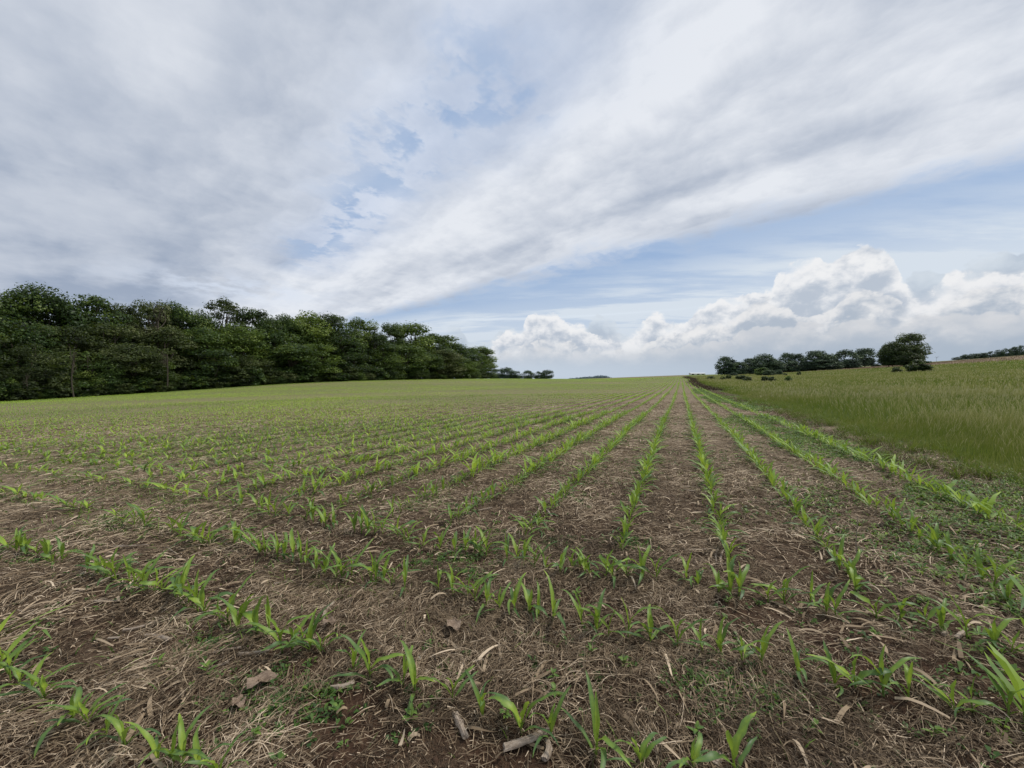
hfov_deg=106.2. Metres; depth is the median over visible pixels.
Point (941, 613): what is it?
corn seedling
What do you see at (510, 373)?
distant tree
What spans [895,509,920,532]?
corn seedling
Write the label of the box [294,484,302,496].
corn seedling
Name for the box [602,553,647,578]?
corn seedling
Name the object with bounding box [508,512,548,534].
corn seedling
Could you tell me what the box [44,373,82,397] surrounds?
shrub
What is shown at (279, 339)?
broadleaf tree
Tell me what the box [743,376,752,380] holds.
meadow bush
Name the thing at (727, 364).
meadow tree
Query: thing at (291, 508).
corn seedling
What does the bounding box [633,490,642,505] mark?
corn seedling
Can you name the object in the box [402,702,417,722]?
weed seedling
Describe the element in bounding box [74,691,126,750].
corn seedling
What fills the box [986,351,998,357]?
hedge tree
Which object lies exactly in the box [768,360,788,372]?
meadow tree
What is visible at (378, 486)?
corn seedling
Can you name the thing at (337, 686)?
dead stalk
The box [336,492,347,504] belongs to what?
corn seedling
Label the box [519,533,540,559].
corn seedling
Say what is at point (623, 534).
corn seedling
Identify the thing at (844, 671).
corn seedling
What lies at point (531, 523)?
corn seedling
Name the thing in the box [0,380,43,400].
shrub
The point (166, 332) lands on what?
broadleaf tree
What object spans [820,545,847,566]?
corn seedling
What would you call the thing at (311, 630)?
corn seedling
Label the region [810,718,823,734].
weed seedling
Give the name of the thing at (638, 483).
corn seedling
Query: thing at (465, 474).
corn seedling
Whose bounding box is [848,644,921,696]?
corn seedling
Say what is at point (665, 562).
corn seedling
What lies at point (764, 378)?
meadow bush
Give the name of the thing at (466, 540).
corn seedling
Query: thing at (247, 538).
corn seedling
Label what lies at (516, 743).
dead stalk
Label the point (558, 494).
corn seedling
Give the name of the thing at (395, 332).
broadleaf tree
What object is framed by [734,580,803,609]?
corn seedling
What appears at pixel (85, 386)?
shrub
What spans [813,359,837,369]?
meadow tree
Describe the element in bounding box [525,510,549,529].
corn seedling
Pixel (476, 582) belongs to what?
corn seedling
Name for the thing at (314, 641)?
corn seedling
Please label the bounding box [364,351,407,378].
broadleaf tree
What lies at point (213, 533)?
corn seedling
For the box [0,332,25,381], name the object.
broadleaf tree
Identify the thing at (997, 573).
corn seedling
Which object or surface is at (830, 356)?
meadow tree
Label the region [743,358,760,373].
meadow tree
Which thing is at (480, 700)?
corn seedling
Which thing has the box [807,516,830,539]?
corn seedling
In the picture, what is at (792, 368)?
meadow tree
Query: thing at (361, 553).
corn seedling
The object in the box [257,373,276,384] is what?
shrub
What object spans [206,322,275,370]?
broadleaf tree
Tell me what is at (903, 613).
corn seedling
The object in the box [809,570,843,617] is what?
corn seedling
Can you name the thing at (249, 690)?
weed seedling
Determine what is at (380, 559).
corn seedling
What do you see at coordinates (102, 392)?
shrub
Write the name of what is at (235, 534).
corn seedling
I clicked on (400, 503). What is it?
corn seedling
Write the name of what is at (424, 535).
corn seedling
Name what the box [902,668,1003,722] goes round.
corn seedling
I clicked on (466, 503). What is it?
corn seedling
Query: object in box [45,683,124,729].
corn seedling
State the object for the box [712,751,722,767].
dead stalk
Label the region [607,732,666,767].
corn seedling
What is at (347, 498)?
corn seedling
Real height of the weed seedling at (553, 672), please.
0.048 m
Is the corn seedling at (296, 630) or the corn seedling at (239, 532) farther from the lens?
the corn seedling at (239, 532)
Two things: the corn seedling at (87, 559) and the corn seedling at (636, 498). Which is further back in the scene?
the corn seedling at (636, 498)
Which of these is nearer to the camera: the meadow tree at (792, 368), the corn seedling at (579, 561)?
the corn seedling at (579, 561)
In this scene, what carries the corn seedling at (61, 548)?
on the ground at (354, 699)
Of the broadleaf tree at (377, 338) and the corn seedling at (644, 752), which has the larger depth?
the broadleaf tree at (377, 338)
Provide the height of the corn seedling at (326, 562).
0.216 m
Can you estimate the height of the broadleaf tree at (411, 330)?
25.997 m
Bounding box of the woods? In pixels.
[569,375,609,378]
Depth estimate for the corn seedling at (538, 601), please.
2.23 m
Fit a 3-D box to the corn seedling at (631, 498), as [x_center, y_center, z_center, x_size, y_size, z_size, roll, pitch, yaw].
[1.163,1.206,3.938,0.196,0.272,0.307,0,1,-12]
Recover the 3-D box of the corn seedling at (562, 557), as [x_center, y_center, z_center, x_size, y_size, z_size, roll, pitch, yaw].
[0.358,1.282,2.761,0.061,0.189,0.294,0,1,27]
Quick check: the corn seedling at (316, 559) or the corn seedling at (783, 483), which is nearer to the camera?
the corn seedling at (316, 559)
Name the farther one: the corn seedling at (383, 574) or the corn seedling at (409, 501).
the corn seedling at (409, 501)
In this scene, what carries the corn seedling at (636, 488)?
on the ground at (354, 699)
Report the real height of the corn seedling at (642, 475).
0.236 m
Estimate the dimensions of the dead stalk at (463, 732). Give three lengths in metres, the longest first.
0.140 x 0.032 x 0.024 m
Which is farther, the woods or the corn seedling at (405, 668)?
the woods
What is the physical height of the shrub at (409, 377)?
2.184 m
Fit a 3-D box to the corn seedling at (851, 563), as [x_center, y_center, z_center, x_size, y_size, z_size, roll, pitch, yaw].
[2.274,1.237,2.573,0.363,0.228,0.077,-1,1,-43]
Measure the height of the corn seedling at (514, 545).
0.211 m
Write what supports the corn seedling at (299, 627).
on the ground at (354, 699)
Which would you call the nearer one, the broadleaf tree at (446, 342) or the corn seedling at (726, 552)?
the corn seedling at (726, 552)
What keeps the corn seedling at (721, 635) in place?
on the ground at (354, 699)
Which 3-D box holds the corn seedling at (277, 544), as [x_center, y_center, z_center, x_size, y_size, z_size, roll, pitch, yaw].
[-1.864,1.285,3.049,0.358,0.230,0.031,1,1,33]
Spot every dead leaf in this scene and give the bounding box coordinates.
[232,694,245,707]
[247,670,277,688]
[322,616,335,624]
[446,617,460,629]
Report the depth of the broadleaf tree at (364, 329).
144.31 m
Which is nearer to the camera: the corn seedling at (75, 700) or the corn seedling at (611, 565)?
the corn seedling at (75, 700)
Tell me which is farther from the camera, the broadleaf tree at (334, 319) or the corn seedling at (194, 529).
the broadleaf tree at (334, 319)
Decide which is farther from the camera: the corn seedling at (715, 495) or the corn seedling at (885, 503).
the corn seedling at (715, 495)
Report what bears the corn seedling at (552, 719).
on the ground at (354, 699)
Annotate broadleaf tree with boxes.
[0,281,81,364]
[0,289,44,370]
[0,315,66,387]
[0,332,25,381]
[0,339,79,394]
[11,313,91,360]
[26,323,109,385]
[45,350,135,392]
[46,294,137,369]
[46,299,80,346]
[68,322,148,386]
[88,342,172,387]
[105,302,146,363]
[127,296,178,366]
[131,360,182,386]
[135,325,202,383]
[143,319,204,372]
[158,301,216,365]
[168,325,242,375]
[182,347,244,383]
[184,308,222,361]
[202,296,251,330]
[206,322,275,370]
[227,353,279,382]
[231,307,277,364]
[245,330,314,374]
[258,344,321,379]
[259,318,293,362]
[274,313,313,365]
[284,344,346,378]
[291,310,339,368]
[310,311,365,365]
[316,334,375,372]
[332,351,375,379]
[336,316,383,365]
[361,333,400,372]
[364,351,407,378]
[379,322,410,365]
[385,344,432,376]
[386,320,440,371]
[405,352,446,376]
[413,333,456,366]
[427,348,466,376]
[433,335,471,366]
[446,357,479,376]
[461,347,488,371]
[471,346,497,369]
[471,360,497,377]
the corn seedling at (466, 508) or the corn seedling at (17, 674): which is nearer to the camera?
the corn seedling at (17, 674)
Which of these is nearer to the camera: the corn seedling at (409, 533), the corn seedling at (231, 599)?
the corn seedling at (231, 599)
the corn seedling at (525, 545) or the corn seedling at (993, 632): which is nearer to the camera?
the corn seedling at (993, 632)
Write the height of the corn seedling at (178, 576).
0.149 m
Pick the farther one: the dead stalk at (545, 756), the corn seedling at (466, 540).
the corn seedling at (466, 540)
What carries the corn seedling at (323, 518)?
on the ground at (354, 699)
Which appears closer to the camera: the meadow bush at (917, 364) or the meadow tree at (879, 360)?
the meadow bush at (917, 364)
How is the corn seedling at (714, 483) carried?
on the ground at (354, 699)
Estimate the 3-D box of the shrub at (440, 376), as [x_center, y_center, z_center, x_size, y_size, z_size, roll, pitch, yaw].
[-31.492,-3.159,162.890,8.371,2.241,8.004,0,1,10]
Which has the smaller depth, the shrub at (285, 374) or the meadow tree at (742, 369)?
the shrub at (285, 374)
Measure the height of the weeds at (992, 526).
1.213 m
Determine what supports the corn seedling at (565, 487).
on the ground at (354, 699)
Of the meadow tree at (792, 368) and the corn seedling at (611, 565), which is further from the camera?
the meadow tree at (792, 368)
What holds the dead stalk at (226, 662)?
on the ground at (354, 699)
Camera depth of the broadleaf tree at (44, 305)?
71.50 m
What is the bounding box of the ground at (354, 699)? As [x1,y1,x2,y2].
[0,355,1023,767]
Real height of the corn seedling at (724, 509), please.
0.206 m
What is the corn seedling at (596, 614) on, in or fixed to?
on the ground at (354, 699)
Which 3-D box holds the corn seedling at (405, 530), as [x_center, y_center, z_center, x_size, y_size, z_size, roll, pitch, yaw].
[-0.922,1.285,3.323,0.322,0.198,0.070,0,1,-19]
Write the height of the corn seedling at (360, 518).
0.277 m
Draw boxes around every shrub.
[0,377,22,400]
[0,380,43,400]
[31,386,58,398]
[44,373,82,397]
[62,381,100,396]
[79,384,108,395]
[96,372,121,394]
[107,383,139,394]
[116,377,156,392]
[140,381,172,391]
[160,381,179,390]
[170,380,194,389]
[177,375,211,389]
[197,378,227,388]
[214,372,239,386]
[221,366,255,386]
[242,366,266,385]
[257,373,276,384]
[268,376,286,383]
[276,371,297,382]
[289,376,309,382]
[305,373,320,381]
[312,369,327,381]
[321,368,339,381]
[329,373,351,380]
[341,366,357,380]
[351,371,366,380]
[365,373,375,379]
[366,366,389,379]
[388,367,400,379]
[403,374,414,379]
[406,372,423,379]
[420,370,430,378]
[435,374,446,378]
[459,371,470,378]
[473,372,481,377]
[479,373,488,378]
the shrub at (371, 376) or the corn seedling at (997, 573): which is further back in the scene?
the shrub at (371, 376)
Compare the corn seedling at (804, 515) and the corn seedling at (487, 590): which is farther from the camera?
the corn seedling at (804, 515)
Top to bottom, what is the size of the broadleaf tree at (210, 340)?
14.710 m
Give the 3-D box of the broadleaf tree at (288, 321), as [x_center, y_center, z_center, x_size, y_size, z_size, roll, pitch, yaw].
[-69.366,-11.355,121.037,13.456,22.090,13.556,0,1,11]
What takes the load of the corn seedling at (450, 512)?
on the ground at (354, 699)
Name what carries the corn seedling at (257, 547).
on the ground at (354, 699)
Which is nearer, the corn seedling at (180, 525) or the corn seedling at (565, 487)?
the corn seedling at (180, 525)
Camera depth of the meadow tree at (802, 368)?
247.04 m
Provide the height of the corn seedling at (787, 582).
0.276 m
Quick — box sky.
[0,0,1023,378]
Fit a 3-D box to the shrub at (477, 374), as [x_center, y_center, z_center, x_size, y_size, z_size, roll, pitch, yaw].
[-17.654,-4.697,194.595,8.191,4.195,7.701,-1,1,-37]
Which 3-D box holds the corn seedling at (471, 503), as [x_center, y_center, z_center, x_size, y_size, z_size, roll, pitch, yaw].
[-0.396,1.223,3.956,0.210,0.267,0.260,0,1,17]
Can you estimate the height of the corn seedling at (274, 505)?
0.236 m
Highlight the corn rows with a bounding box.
[0,377,1023,719]
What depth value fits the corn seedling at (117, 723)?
1.49 m
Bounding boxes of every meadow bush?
[735,375,745,379]
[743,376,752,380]
[754,367,769,375]
[761,376,768,381]
[762,370,776,375]
[891,367,902,372]
[902,359,933,371]
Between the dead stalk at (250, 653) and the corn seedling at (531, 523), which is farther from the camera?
the corn seedling at (531, 523)
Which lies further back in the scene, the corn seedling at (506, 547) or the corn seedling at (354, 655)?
the corn seedling at (506, 547)
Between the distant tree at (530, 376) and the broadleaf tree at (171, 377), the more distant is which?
the distant tree at (530, 376)
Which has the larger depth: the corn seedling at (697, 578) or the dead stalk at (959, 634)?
the corn seedling at (697, 578)
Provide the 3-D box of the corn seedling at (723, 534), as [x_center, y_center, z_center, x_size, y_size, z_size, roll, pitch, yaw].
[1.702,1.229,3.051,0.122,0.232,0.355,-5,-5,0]
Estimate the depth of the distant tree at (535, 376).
326.87 m
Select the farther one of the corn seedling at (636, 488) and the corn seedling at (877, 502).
the corn seedling at (636, 488)
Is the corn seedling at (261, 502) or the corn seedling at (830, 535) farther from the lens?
the corn seedling at (261, 502)
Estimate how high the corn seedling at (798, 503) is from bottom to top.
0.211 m
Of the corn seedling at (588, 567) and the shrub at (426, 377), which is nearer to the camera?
the corn seedling at (588, 567)
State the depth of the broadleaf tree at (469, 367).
185.91 m
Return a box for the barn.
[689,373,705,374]
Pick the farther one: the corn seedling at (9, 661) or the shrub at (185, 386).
the shrub at (185, 386)
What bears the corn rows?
on the ground at (354, 699)
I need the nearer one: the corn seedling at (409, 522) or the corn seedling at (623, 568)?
the corn seedling at (623, 568)
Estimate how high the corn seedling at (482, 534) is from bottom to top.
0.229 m
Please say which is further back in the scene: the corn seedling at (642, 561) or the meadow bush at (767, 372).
the meadow bush at (767, 372)
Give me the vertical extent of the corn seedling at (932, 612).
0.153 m
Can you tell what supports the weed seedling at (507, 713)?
on the ground at (354, 699)
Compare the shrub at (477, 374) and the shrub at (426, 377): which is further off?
the shrub at (477, 374)
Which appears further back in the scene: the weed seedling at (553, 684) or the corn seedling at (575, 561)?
the corn seedling at (575, 561)
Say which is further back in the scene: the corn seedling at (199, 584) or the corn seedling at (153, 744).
the corn seedling at (199, 584)
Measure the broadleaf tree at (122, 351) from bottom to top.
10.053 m
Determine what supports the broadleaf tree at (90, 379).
on the ground at (354, 699)
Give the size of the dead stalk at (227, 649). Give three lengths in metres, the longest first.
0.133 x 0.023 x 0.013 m
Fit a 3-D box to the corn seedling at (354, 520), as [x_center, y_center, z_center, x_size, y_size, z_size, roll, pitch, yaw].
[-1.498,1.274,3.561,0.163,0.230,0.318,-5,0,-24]
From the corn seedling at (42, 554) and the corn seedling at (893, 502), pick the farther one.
the corn seedling at (893, 502)
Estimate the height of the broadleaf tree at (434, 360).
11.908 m
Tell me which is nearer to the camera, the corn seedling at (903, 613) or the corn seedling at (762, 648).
the corn seedling at (762, 648)
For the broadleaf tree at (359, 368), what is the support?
on the ground at (354, 699)
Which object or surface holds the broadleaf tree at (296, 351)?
on the ground at (354, 699)
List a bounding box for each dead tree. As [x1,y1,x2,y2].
[68,349,76,397]
[142,299,167,371]
[157,350,175,389]
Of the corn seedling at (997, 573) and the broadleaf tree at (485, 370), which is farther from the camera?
the broadleaf tree at (485, 370)
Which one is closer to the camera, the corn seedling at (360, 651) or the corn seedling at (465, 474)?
the corn seedling at (360, 651)
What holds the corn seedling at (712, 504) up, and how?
on the ground at (354, 699)
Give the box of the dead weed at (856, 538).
[852,517,878,553]
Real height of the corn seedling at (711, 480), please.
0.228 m
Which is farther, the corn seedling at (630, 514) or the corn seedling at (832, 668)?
the corn seedling at (630, 514)
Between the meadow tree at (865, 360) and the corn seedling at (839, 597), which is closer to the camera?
the corn seedling at (839, 597)
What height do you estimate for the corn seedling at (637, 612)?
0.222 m
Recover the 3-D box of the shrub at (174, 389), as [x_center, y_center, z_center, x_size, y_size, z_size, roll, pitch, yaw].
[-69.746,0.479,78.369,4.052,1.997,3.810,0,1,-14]
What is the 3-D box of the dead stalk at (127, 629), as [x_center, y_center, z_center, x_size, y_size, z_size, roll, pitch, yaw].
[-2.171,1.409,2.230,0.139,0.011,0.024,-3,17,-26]
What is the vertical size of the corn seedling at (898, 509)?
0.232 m
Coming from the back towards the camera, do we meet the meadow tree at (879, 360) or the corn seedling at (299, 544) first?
the meadow tree at (879, 360)
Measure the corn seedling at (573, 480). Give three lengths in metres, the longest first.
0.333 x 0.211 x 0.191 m
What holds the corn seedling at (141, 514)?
on the ground at (354, 699)
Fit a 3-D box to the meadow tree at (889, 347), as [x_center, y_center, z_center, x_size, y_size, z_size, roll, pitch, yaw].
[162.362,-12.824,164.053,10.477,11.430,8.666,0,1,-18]
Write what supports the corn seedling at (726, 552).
on the ground at (354, 699)
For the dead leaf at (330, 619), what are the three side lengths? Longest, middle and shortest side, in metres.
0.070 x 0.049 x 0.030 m
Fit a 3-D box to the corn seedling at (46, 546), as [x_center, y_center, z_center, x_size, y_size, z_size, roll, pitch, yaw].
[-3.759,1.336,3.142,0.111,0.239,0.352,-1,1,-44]
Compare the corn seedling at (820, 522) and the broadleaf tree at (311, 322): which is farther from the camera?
the broadleaf tree at (311, 322)
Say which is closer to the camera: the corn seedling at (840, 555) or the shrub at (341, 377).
the corn seedling at (840, 555)
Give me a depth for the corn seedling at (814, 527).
3.31 m
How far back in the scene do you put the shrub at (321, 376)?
109.82 m
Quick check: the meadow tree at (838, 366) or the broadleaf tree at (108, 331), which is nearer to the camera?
the broadleaf tree at (108, 331)
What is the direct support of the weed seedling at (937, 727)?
on the ground at (354, 699)
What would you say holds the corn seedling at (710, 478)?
on the ground at (354, 699)
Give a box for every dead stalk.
[93,599,120,601]
[114,544,148,546]
[122,621,153,630]
[144,633,171,641]
[206,661,228,670]
[213,646,241,652]
[237,649,269,655]
[322,601,334,619]
[330,680,354,688]
[452,711,468,739]
[502,727,549,751]
[541,739,552,761]
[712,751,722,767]
[954,629,964,638]
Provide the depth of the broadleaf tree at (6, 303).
68.80 m
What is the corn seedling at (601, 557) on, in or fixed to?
on the ground at (354, 699)
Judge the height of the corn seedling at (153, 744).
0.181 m
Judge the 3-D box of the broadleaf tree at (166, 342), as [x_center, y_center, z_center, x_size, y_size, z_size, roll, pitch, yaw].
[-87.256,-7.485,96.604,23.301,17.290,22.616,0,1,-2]
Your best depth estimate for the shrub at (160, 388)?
75.07 m
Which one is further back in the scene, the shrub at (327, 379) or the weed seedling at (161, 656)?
the shrub at (327, 379)
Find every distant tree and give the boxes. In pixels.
[489,369,504,378]
[500,367,515,378]
[511,371,522,378]
[522,370,534,378]
[533,371,542,378]
[540,369,553,378]
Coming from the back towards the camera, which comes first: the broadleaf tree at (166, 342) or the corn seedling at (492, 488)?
the broadleaf tree at (166, 342)
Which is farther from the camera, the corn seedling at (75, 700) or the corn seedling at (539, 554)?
the corn seedling at (539, 554)
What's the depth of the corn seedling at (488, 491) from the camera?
4.42 m
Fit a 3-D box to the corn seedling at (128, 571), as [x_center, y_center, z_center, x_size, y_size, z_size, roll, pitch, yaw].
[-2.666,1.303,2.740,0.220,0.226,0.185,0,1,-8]
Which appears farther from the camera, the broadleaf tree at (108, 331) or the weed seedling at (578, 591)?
the broadleaf tree at (108, 331)
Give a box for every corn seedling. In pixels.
[0,525,25,550]
[0,638,45,680]
[0,651,77,695]
[1,662,43,686]
[10,533,34,553]
[13,669,76,700]
[17,531,26,550]
[21,539,42,554]
[32,549,81,568]
[34,686,90,757]
[39,538,58,561]
[39,695,131,726]
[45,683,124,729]
[55,536,80,561]
[69,551,138,576]
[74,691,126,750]
[76,554,109,575]
[83,544,94,571]
[89,559,131,580]
[93,714,160,748]
[97,548,135,585]
[105,554,174,592]
[113,504,155,525]
[121,549,166,591]
[123,555,154,581]
[125,722,193,759]
[126,502,169,527]
[127,567,191,590]
[130,564,195,595]
[138,704,211,767]
[144,512,189,532]
[155,713,210,766]
[161,575,216,603]
[166,520,229,543]
[166,573,192,597]
[168,509,193,536]
[170,555,194,598]
[170,568,220,620]
[172,522,230,546]
[173,585,233,613]
[183,570,265,628]
[185,729,248,767]
[189,522,204,541]
[190,724,232,767]
[193,591,238,630]
[208,594,255,629]
[220,525,280,546]
[222,491,246,504]
[223,520,256,544]
[225,481,249,504]
[225,521,257,542]
[235,595,270,635]
[241,595,264,634]
[241,614,309,653]
[245,492,300,518]
[245,493,271,511]
[245,530,274,552]
[246,490,270,514]
[252,492,273,512]
[261,612,313,650]
[262,530,287,555]
[265,610,332,649]
[266,532,289,560]
[269,528,320,561]
[272,501,299,517]
[274,603,330,649]
[279,532,293,560]
[282,632,343,652]
[287,490,314,524]
[292,477,314,493]
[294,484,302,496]
[296,531,325,563]
[299,545,322,572]
[304,537,322,563]
[306,496,321,520]
[307,504,345,532]
[312,543,334,576]
[315,551,364,578]
[321,538,373,576]
[329,545,358,578]
[330,633,405,678]
[331,502,337,527]
[335,630,377,669]
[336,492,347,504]
[337,487,353,503]
[341,511,357,530]
[342,550,396,582]
[345,490,366,500]
[349,505,378,533]
[349,549,386,588]
[360,480,375,495]
[361,505,382,535]
[361,508,393,533]
[364,479,375,494]
[366,481,386,491]
[368,507,391,534]
[368,560,421,585]
[372,493,394,516]
[376,515,416,536]
[376,645,412,688]
[378,551,394,582]
[388,498,410,511]
[388,521,422,543]
[388,521,423,542]
[398,495,422,506]
[400,555,408,596]
[400,640,434,714]
[401,485,430,500]
[405,527,436,546]
[408,479,437,499]
[420,480,440,495]
[423,564,441,591]
[425,665,477,700]
[433,524,450,549]
[437,504,470,518]
[439,504,468,525]
[440,563,473,596]
[441,571,498,597]
[443,531,456,556]
[451,571,494,600]
[452,467,475,478]
[453,497,479,514]
[453,527,479,561]
[459,490,485,515]
[460,533,496,555]
[464,529,490,551]
[464,669,490,715]
[468,526,508,556]
[470,487,489,504]
[474,486,502,502]
[475,574,497,624]
[479,582,510,615]
[485,691,563,745]
[489,480,495,497]
[499,533,536,559]
[503,534,508,565]
[507,573,525,617]
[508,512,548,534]
[510,540,558,566]
[512,514,554,537]
[518,579,548,619]
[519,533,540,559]
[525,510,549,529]
[530,685,570,755]
[533,541,562,567]
[534,496,557,515]
[536,581,540,618]
[539,496,560,511]
[544,486,571,500]
[545,572,565,628]
[548,490,559,505]
[551,546,567,571]
[556,479,578,495]
[560,475,582,485]
[561,671,631,767]
[562,589,597,632]
[565,549,582,571]
[569,548,589,567]
[570,548,598,577]
[576,547,600,578]
[581,588,621,630]
[587,609,623,643]
[593,550,624,577]
[593,554,645,587]
[600,599,658,640]
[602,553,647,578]
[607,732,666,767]
[609,530,632,550]
[612,506,650,526]
[612,515,625,540]
[614,500,641,519]
[615,491,633,513]
[616,604,673,643]
[621,520,632,534]
[622,545,650,584]
[623,482,642,494]
[626,476,651,495]
[628,491,634,509]
[629,476,659,489]
[630,484,650,495]
[632,551,679,580]
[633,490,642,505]
[639,468,650,481]
[641,606,707,646]
[662,552,691,581]
[666,732,708,767]
[671,618,703,650]
[677,567,707,586]
[688,617,740,652]
[692,472,723,484]
[693,711,756,767]
[695,473,722,489]
[698,517,735,524]
[700,514,747,537]
[701,493,726,507]
[703,478,716,491]
[703,478,722,490]
[703,513,734,530]
[704,501,738,519]
[704,563,734,594]
[706,494,713,511]
[708,501,737,527]
[708,555,737,595]
[710,488,726,501]
[714,534,753,558]
[715,527,744,548]
[721,636,773,659]
[722,541,747,564]
[723,561,749,600]
[730,620,784,665]
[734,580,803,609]
[748,566,818,604]
[768,485,796,501]
[770,486,797,504]
[778,495,812,517]
[779,478,787,493]
[782,505,821,528]
[785,492,802,514]
[786,628,806,685]
[787,495,798,508]
[798,522,848,542]
[798,582,843,613]
[800,654,892,690]
[804,534,839,549]
[805,513,830,533]
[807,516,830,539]
[807,580,866,616]
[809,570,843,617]
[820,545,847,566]
[823,640,866,697]
[826,533,845,569]
[834,560,875,590]
[841,548,860,583]
[841,591,923,630]
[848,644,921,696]
[852,488,880,509]
[869,491,900,512]
[873,585,927,623]
[876,494,900,517]
[880,498,909,521]
[882,507,908,525]
[883,661,912,697]
[893,601,951,625]
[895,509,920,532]
[900,518,935,539]
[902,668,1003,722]
[913,523,943,553]
[919,596,1004,645]
[920,526,937,543]
[926,598,975,632]
[930,676,1003,718]
[932,539,1005,578]
[940,530,968,560]
[961,554,1018,591]
[970,547,1001,581]
[972,657,1023,717]
[977,616,1019,648]
[979,620,1023,654]
[989,505,1023,528]
[998,574,1019,606]
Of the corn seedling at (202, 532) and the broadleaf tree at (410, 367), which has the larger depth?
the broadleaf tree at (410, 367)
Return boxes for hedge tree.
[960,354,973,358]
[967,353,979,358]
[974,353,989,358]
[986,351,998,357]
[994,350,1006,356]
[1003,348,1013,355]
[1008,346,1023,355]
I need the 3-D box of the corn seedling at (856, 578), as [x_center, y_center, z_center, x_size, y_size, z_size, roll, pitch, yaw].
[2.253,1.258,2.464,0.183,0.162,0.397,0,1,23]
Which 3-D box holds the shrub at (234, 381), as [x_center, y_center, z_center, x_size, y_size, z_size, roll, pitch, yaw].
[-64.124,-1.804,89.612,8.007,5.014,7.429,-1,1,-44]
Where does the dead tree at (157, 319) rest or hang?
on the ground at (354, 699)
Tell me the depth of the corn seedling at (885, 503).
3.74 m
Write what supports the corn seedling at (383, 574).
on the ground at (354, 699)
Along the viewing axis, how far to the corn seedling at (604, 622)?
2.02 m
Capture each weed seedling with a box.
[150,653,167,666]
[197,660,217,674]
[241,725,260,742]
[244,685,257,697]
[329,700,343,714]
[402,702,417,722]
[499,704,511,718]
[547,668,558,678]
[551,682,562,697]
[572,586,580,596]
[586,643,596,651]
[618,655,628,665]
[685,721,704,737]
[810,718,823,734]
[922,723,947,736]
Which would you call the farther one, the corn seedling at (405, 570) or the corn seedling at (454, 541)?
the corn seedling at (454, 541)
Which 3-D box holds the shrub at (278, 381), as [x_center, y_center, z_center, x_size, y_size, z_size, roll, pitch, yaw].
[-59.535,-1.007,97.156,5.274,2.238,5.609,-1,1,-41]
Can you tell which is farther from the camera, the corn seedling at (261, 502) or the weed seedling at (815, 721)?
the corn seedling at (261, 502)
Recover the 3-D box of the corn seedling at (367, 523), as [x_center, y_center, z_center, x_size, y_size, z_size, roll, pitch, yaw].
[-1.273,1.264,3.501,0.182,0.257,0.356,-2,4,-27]
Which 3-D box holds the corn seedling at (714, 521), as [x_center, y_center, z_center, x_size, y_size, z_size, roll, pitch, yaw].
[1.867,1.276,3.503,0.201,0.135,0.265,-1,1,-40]
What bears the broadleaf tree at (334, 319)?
on the ground at (354, 699)
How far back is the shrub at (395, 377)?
136.15 m
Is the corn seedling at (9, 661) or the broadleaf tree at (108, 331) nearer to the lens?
the corn seedling at (9, 661)
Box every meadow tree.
[714,356,732,374]
[722,359,740,374]
[729,361,748,374]
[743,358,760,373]
[747,361,767,373]
[752,353,775,369]
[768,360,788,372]
[778,352,795,366]
[783,360,802,371]
[786,353,804,365]
[795,361,817,370]
[802,350,830,370]
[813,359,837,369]
[816,353,838,365]
[823,361,844,369]
[832,349,863,368]
[842,359,859,367]
[853,347,876,366]
[876,345,900,366]
[878,341,907,366]
[889,345,923,365]
[894,332,932,362]
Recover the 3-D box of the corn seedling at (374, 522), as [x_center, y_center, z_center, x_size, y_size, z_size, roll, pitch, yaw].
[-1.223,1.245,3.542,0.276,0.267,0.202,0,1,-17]
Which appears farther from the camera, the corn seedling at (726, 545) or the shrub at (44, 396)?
the shrub at (44, 396)
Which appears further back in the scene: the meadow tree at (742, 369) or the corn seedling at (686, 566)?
the meadow tree at (742, 369)
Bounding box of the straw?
[0,401,1023,767]
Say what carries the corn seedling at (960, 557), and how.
on the ground at (354, 699)
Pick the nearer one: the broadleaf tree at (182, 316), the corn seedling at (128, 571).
the corn seedling at (128, 571)
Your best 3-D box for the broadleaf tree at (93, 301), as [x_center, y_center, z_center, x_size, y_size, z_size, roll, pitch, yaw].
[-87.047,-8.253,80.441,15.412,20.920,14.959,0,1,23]
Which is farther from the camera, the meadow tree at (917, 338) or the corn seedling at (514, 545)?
the meadow tree at (917, 338)
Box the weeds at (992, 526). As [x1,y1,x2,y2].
[0,388,1023,767]
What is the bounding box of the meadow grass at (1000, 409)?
[689,359,1023,485]
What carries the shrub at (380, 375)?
on the ground at (354, 699)
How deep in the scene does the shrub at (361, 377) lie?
120.98 m
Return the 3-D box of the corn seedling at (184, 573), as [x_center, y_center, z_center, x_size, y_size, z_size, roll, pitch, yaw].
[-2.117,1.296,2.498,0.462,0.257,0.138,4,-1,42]
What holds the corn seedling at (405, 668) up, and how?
on the ground at (354, 699)
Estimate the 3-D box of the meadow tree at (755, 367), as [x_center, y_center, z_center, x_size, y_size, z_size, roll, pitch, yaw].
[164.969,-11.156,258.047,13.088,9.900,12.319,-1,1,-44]
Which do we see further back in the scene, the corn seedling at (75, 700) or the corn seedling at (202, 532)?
the corn seedling at (202, 532)
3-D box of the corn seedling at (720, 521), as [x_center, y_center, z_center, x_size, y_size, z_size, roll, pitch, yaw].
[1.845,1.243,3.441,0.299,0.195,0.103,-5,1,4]

